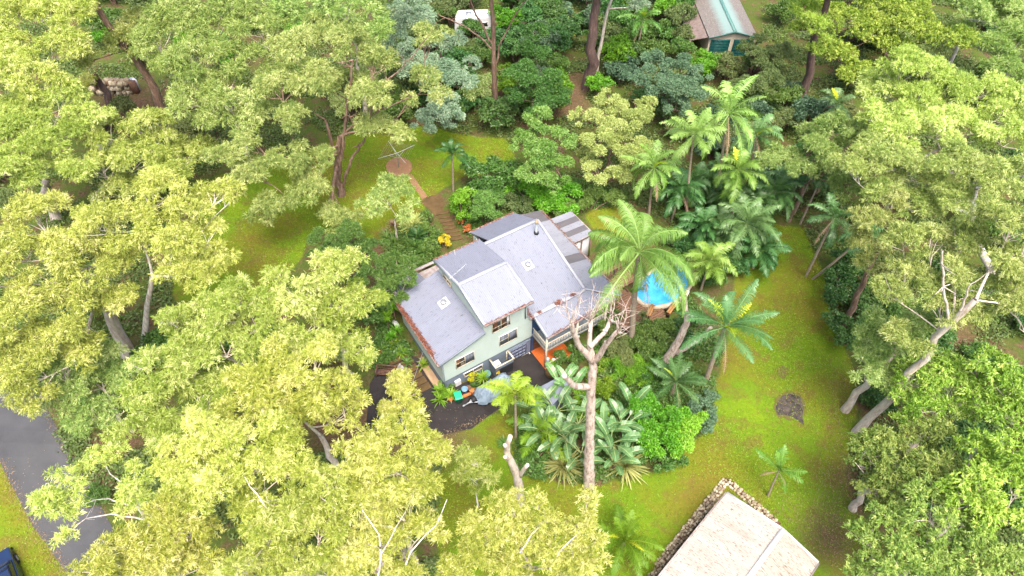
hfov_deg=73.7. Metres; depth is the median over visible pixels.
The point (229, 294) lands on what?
gum tree
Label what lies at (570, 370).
bird of paradise plant
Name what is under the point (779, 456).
palm tree
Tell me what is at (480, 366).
window
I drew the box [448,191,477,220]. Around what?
shrub
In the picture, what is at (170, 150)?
gum tree
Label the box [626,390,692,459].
shrub
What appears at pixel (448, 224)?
step stone
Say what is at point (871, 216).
gum tree
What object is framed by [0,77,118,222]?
gum tree
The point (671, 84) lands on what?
round tree
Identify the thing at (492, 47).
gum tree
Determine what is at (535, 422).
palm tree
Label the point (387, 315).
dracaena plant
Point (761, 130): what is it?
palm tree
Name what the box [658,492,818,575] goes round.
corrugated shed
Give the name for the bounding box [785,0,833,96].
gum tree
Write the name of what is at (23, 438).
road
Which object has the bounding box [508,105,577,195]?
garden tree
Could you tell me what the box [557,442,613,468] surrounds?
shrub
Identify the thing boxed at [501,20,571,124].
dense tree
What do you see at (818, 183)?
palm tree
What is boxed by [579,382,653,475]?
bird of paradise plant
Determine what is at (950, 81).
gum tree
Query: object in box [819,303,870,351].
shrub
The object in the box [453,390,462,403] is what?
wheelie bin
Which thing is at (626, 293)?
pool deck
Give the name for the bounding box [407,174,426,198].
brick path
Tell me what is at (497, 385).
palm tree
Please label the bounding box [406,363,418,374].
garden step
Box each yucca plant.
[540,440,582,489]
[602,443,649,489]
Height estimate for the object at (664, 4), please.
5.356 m
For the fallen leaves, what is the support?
on the ground at (680, 504)
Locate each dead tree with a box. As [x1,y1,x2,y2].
[550,281,639,489]
[662,289,712,363]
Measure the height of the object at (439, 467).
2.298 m
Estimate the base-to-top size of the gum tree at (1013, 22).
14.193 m
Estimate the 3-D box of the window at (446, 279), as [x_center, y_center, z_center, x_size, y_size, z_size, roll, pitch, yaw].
[-5.483,-0.650,57.689,0.090,0.550,1.400,-26,55,-20]
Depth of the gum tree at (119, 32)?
66.94 m
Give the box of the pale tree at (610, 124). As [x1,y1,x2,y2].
[567,87,657,185]
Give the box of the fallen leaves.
[0,192,864,575]
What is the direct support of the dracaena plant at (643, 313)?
on the ground at (680, 504)
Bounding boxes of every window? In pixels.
[442,273,451,287]
[454,350,474,368]
[463,363,482,377]
[492,315,509,333]
[499,327,517,346]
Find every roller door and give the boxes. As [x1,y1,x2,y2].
[709,39,729,53]
[731,39,752,55]
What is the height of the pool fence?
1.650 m
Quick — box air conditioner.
[392,320,399,328]
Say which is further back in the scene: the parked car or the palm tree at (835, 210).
the palm tree at (835, 210)
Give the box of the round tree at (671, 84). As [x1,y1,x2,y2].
[622,48,713,124]
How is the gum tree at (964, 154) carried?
on the ground at (680, 504)
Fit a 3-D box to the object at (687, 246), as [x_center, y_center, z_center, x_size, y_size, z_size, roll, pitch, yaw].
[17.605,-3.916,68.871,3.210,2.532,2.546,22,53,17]
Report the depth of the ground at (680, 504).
62.21 m
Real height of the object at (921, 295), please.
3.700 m
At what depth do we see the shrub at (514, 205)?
68.96 m
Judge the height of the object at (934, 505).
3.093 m
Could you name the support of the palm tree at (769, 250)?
on the ground at (680, 504)
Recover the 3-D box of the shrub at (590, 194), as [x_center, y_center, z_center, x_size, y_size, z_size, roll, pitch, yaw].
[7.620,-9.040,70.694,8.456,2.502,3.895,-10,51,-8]
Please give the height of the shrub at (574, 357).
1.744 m
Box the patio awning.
[551,211,592,257]
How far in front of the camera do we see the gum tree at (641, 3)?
79.03 m
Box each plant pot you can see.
[461,386,467,392]
[483,370,490,379]
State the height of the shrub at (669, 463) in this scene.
2.138 m
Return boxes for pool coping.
[637,265,694,309]
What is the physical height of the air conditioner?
0.600 m
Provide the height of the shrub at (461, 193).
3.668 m
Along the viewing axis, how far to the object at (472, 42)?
88.12 m
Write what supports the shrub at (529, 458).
on the ground at (680, 504)
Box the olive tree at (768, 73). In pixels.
[727,32,793,99]
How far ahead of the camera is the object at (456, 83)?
80.57 m
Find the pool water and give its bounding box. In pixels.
[638,266,687,304]
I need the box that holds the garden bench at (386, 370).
[375,364,395,376]
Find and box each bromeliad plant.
[379,349,392,360]
[386,338,400,348]
[396,346,408,357]
[399,356,412,366]
[416,358,429,371]
[430,380,454,406]
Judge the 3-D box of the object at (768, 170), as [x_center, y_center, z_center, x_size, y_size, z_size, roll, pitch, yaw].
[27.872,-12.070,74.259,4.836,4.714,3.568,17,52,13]
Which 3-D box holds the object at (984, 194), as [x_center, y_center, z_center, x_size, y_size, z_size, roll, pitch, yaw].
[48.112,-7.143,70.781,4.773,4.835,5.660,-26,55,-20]
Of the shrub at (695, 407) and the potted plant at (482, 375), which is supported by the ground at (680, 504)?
the shrub at (695, 407)
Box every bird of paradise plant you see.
[512,384,610,470]
[545,362,586,403]
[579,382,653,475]
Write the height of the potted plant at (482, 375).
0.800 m
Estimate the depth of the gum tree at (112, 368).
48.23 m
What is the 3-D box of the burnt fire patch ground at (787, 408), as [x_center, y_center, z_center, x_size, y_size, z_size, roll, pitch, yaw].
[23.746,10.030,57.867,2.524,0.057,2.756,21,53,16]
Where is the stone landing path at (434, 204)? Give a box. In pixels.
[420,194,444,215]
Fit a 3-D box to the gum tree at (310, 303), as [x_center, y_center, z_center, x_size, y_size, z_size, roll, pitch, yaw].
[-13.123,4.104,51.861,8.876,15.480,9.123,0,50,0]
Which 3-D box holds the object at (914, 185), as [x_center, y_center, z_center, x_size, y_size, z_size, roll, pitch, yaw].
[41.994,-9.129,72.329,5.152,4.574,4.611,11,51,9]
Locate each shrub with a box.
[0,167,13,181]
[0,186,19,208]
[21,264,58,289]
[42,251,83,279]
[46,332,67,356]
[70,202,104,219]
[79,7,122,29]
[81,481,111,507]
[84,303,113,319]
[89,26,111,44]
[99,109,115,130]
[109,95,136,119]
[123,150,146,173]
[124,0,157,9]
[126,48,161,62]
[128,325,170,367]
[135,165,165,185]
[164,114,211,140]
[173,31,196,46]
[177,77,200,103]
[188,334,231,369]
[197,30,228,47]
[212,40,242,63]
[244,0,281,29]
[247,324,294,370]
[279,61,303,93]
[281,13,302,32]
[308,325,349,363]
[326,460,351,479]
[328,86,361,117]
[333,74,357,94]
[351,292,397,325]
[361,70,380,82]
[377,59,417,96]
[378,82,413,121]
[384,237,440,266]
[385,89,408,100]
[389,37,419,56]
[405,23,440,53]
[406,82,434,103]
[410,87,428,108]
[410,209,438,249]
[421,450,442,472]
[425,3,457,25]
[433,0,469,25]
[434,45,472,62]
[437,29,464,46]
[437,233,451,247]
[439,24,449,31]
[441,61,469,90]
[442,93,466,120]
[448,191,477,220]
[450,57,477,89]
[452,186,476,218]
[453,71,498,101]
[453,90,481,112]
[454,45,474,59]
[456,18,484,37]
[457,219,470,231]
[458,154,521,196]
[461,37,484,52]
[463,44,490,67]
[469,188,505,223]
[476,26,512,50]
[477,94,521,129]
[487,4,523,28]
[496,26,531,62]
[496,191,535,213]
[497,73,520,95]
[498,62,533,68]
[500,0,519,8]
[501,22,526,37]
[503,177,583,215]
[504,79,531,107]
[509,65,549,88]
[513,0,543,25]
[514,440,551,481]
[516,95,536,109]
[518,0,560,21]
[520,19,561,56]
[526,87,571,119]
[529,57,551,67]
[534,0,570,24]
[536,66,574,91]
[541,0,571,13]
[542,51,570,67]
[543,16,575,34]
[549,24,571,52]
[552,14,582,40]
[552,343,586,365]
[553,184,625,215]
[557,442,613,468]
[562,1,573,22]
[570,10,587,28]
[572,388,610,421]
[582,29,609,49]
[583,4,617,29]
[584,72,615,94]
[584,350,618,398]
[589,290,620,331]
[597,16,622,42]
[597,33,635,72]
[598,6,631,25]
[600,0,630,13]
[600,324,635,366]
[601,351,653,387]
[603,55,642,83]
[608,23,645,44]
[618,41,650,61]
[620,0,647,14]
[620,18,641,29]
[625,316,674,361]
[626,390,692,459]
[626,418,689,473]
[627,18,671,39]
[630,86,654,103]
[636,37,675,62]
[638,351,676,391]
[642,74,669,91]
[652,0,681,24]
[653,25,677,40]
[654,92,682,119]
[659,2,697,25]
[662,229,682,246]
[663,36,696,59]
[664,410,709,459]
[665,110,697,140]
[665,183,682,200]
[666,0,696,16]
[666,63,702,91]
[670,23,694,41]
[671,313,703,360]
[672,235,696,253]
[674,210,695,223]
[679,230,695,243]
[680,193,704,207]
[687,388,720,435]
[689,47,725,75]
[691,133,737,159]
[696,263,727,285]
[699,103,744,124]
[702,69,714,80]
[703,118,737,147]
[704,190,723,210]
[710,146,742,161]
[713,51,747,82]
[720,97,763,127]
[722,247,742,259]
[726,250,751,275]
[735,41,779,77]
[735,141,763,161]
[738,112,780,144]
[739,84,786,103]
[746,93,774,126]
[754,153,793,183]
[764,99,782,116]
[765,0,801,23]
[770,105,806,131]
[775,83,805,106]
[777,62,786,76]
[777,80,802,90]
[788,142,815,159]
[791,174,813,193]
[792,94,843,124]
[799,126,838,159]
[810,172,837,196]
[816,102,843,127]
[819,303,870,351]
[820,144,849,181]
[821,247,870,306]
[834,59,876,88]
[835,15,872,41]
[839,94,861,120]
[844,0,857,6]
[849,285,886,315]
[851,278,903,331]
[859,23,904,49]
[860,335,938,406]
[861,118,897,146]
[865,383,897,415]
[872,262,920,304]
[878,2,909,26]
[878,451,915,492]
[884,279,939,330]
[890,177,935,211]
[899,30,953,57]
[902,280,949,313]
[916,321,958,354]
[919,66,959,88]
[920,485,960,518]
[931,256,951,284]
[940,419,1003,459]
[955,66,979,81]
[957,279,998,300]
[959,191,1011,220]
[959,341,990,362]
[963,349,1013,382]
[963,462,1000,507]
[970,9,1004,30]
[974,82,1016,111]
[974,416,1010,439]
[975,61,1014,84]
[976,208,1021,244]
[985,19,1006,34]
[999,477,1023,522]
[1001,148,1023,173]
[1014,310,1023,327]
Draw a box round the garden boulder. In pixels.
[545,368,557,378]
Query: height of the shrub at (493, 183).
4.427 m
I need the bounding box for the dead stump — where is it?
[503,434,528,505]
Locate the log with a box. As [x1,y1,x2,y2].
[462,392,470,397]
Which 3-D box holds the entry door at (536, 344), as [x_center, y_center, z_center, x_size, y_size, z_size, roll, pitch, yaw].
[2.320,4.838,61.113,0.900,2.050,0.056,-26,55,-20]
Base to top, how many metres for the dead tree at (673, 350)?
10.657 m
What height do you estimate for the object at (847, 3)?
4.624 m
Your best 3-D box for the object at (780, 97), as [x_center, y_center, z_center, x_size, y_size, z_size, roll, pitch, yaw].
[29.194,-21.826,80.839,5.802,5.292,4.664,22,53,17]
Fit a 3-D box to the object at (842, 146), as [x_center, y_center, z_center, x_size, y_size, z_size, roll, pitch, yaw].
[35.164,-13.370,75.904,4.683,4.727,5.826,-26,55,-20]
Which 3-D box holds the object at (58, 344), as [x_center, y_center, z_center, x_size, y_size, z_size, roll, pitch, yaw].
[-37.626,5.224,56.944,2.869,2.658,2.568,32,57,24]
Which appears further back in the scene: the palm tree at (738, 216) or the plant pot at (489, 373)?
the palm tree at (738, 216)
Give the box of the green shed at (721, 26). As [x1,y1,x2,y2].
[680,0,755,55]
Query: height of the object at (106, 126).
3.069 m
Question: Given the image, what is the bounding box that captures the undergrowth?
[0,0,1023,575]
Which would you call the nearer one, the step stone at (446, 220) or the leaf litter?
the leaf litter
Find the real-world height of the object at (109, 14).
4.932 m
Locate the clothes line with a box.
[381,141,413,167]
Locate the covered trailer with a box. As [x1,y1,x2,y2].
[462,372,514,406]
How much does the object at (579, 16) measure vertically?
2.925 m
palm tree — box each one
[434,138,469,191]
[478,370,544,438]
[505,394,568,461]
[581,504,664,575]
[587,199,693,348]
[616,1,661,42]
[620,139,681,217]
[646,351,707,408]
[654,166,705,219]
[659,107,726,212]
[673,205,719,250]
[676,279,779,380]
[677,240,737,290]
[683,161,710,197]
[687,75,765,189]
[694,152,730,188]
[696,206,736,239]
[704,228,736,253]
[705,174,739,199]
[707,176,747,215]
[711,147,768,213]
[713,191,782,261]
[724,167,769,198]
[729,199,770,230]
[730,113,783,193]
[736,231,791,277]
[739,189,779,222]
[743,178,766,205]
[748,168,804,220]
[755,444,807,496]
[768,163,809,203]
[784,166,815,198]
[794,158,827,214]
[799,158,839,224]
[805,192,860,276]
[811,209,885,279]
[819,87,854,118]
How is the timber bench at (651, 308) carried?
on the pool deck
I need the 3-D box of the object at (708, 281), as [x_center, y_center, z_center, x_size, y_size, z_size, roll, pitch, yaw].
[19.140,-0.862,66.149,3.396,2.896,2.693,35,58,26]
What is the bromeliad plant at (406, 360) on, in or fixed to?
on the garden step at (403, 364)
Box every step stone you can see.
[436,210,448,215]
[438,214,450,218]
[440,217,451,223]
[442,221,453,226]
[443,225,456,230]
[445,228,459,233]
[447,232,460,236]
[451,235,462,240]
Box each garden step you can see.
[389,353,408,364]
[393,357,413,369]
[405,370,422,382]
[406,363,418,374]
[407,376,426,390]
[411,382,431,396]
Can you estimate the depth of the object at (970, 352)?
58.23 m
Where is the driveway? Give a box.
[356,352,552,436]
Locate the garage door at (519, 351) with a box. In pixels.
[508,343,525,359]
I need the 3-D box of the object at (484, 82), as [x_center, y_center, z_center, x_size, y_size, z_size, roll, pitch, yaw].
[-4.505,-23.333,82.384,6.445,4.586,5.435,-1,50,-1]
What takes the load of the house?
on the ground at (680, 504)
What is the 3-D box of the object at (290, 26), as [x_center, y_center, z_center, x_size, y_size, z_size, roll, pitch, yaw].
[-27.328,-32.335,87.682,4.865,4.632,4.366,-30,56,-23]
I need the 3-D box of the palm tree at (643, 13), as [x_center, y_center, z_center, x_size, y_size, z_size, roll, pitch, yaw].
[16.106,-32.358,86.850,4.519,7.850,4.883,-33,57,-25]
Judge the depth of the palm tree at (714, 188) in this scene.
71.67 m
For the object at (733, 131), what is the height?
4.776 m
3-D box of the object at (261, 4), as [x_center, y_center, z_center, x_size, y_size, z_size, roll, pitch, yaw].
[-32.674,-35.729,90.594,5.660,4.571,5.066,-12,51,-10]
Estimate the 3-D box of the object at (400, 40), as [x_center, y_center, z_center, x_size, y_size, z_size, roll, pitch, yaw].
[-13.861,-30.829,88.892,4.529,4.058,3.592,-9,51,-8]
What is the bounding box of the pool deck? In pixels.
[594,263,665,343]
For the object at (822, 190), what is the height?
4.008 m
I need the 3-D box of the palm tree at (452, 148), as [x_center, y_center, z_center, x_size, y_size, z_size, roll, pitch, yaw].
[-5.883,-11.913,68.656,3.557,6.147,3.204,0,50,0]
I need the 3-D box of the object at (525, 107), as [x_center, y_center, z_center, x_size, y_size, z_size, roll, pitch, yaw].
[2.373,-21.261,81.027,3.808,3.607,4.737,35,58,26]
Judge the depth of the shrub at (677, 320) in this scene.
61.32 m
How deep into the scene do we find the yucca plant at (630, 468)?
53.28 m
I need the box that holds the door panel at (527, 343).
[526,340,530,353]
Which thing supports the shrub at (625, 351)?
on the ground at (680, 504)
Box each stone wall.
[88,76,140,95]
[647,477,728,575]
[726,479,780,524]
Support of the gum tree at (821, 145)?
on the ground at (680, 504)
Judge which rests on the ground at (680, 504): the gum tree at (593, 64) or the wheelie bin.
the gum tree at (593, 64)
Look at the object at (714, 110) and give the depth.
76.37 m
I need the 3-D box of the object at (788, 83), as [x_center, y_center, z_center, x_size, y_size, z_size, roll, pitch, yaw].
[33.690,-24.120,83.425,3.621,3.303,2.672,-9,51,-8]
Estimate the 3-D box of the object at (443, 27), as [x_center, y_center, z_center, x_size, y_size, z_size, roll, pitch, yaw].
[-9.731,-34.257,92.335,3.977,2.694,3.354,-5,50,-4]
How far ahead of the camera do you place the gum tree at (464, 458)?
45.58 m
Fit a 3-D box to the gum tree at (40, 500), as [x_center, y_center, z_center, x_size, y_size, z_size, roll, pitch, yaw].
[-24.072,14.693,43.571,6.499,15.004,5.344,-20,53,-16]
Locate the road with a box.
[0,374,125,575]
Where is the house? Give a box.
[389,210,622,394]
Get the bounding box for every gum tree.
[0,0,102,149]
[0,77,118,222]
[0,187,143,421]
[25,435,160,551]
[34,337,155,439]
[39,0,176,134]
[62,489,257,575]
[65,165,247,341]
[69,104,222,203]
[75,71,112,107]
[98,339,241,459]
[124,0,299,171]
[139,406,321,557]
[150,271,285,413]
[199,10,454,237]
[209,461,357,575]
[210,332,373,467]
[258,244,392,391]
[261,0,396,112]
[325,405,453,575]
[354,171,421,238]
[376,367,425,428]
[434,483,614,575]
[437,0,527,119]
[447,438,503,514]
[581,0,600,91]
[595,0,651,74]
[754,109,885,222]
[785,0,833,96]
[807,0,982,84]
[826,127,1023,273]
[839,472,1023,575]
[840,302,945,413]
[840,413,975,514]
[841,181,911,327]
[851,191,1023,434]
[852,43,1023,210]
[886,341,1023,452]
[896,544,939,575]
[919,424,1023,545]
[942,0,1023,84]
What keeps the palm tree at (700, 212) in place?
on the ground at (680, 504)
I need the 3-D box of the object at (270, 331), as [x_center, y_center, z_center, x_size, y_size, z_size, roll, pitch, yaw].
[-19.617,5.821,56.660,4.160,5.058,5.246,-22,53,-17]
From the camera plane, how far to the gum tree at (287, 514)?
35.31 m
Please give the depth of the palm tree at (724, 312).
52.99 m
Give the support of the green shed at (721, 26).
on the ground at (680, 504)
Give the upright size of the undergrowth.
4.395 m
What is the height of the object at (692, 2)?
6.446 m
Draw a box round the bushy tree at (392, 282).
[369,248,420,311]
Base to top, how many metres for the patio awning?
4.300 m
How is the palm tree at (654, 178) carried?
on the ground at (680, 504)
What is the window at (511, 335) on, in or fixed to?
in the house
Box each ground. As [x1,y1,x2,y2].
[0,0,1023,575]
[773,390,805,420]
[776,393,803,424]
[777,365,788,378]
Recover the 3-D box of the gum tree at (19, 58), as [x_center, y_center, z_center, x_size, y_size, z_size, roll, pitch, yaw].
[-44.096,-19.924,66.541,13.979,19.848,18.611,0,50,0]
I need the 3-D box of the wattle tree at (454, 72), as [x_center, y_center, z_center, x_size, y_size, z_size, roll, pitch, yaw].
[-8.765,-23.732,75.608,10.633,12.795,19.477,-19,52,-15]
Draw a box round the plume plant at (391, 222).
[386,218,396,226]
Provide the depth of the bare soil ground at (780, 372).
60.08 m
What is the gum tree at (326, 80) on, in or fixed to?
on the ground at (680, 504)
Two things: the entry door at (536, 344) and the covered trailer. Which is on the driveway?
the covered trailer
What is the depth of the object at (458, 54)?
84.76 m
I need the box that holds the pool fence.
[607,263,628,278]
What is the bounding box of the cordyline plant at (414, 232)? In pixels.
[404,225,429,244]
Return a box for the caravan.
[454,9,490,36]
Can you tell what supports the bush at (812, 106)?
on the ground at (680, 504)
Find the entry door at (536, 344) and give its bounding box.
[533,338,539,349]
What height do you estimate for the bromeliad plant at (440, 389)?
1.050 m
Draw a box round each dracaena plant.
[380,309,392,329]
[383,328,397,342]
[390,301,397,320]
[390,323,402,337]
[497,435,512,449]
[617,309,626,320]
[638,309,647,320]
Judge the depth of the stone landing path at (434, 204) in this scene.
69.59 m
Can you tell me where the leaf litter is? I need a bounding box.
[396,212,616,364]
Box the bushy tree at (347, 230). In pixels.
[305,217,391,296]
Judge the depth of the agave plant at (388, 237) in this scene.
65.31 m
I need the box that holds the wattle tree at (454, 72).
[374,0,482,133]
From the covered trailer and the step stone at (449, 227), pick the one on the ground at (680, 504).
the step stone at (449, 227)
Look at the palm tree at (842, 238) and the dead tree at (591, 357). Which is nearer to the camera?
the dead tree at (591, 357)
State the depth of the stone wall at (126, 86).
80.91 m
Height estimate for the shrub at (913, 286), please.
3.387 m
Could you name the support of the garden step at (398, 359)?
on the driveway
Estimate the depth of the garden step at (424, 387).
58.04 m
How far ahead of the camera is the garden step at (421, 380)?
58.41 m
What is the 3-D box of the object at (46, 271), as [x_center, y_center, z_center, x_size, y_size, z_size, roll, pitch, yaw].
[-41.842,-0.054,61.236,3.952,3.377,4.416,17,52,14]
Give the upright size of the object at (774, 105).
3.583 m
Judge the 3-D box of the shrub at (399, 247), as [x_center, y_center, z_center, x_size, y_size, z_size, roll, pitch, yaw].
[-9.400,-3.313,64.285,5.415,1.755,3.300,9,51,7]
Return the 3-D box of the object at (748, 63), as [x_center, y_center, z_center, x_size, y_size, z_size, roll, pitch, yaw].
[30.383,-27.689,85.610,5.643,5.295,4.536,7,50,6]
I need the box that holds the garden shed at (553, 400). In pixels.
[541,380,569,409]
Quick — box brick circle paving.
[386,157,411,175]
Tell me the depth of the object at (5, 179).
71.39 m
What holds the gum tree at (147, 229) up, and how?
on the ground at (680, 504)
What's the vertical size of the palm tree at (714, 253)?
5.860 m
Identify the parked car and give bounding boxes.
[0,547,22,575]
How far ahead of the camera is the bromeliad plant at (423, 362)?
59.13 m
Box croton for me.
[467,371,477,382]
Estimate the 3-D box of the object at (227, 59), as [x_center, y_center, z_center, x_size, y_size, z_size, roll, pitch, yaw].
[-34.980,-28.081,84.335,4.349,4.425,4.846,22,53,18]
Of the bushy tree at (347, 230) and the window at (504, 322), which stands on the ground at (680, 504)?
the bushy tree at (347, 230)
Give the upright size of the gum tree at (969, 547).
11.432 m
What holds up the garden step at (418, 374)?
on the driveway
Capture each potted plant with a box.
[443,387,457,402]
[469,380,478,389]
[474,368,488,382]
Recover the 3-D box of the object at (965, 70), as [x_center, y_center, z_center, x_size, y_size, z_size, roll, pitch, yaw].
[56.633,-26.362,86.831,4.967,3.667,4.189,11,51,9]
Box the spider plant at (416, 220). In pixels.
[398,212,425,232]
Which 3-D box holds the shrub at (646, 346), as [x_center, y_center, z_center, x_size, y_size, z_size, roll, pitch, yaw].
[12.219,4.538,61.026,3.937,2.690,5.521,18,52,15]
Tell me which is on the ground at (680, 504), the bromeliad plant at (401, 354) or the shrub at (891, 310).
the shrub at (891, 310)
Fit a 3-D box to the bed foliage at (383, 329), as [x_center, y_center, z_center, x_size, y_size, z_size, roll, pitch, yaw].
[4.547,0.666,63.126,34.125,4.490,32.914,29,56,22]
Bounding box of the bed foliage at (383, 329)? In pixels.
[364,157,723,482]
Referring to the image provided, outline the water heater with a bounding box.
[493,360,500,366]
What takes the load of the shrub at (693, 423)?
on the ground at (680, 504)
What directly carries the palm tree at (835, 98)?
on the ground at (680, 504)
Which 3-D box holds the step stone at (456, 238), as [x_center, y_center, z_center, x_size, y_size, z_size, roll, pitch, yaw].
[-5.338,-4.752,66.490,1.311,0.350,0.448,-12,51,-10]
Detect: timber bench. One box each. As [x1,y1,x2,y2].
[646,303,654,318]
[666,302,676,317]
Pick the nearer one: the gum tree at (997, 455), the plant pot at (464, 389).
the gum tree at (997, 455)
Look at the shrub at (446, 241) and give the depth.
65.04 m
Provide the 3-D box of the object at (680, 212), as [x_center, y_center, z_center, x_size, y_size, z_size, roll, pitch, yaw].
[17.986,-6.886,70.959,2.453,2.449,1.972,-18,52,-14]
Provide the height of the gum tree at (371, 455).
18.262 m
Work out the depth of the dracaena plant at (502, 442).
54.12 m
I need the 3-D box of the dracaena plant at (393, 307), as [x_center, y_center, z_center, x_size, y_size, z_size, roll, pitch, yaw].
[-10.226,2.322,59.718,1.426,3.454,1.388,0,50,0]

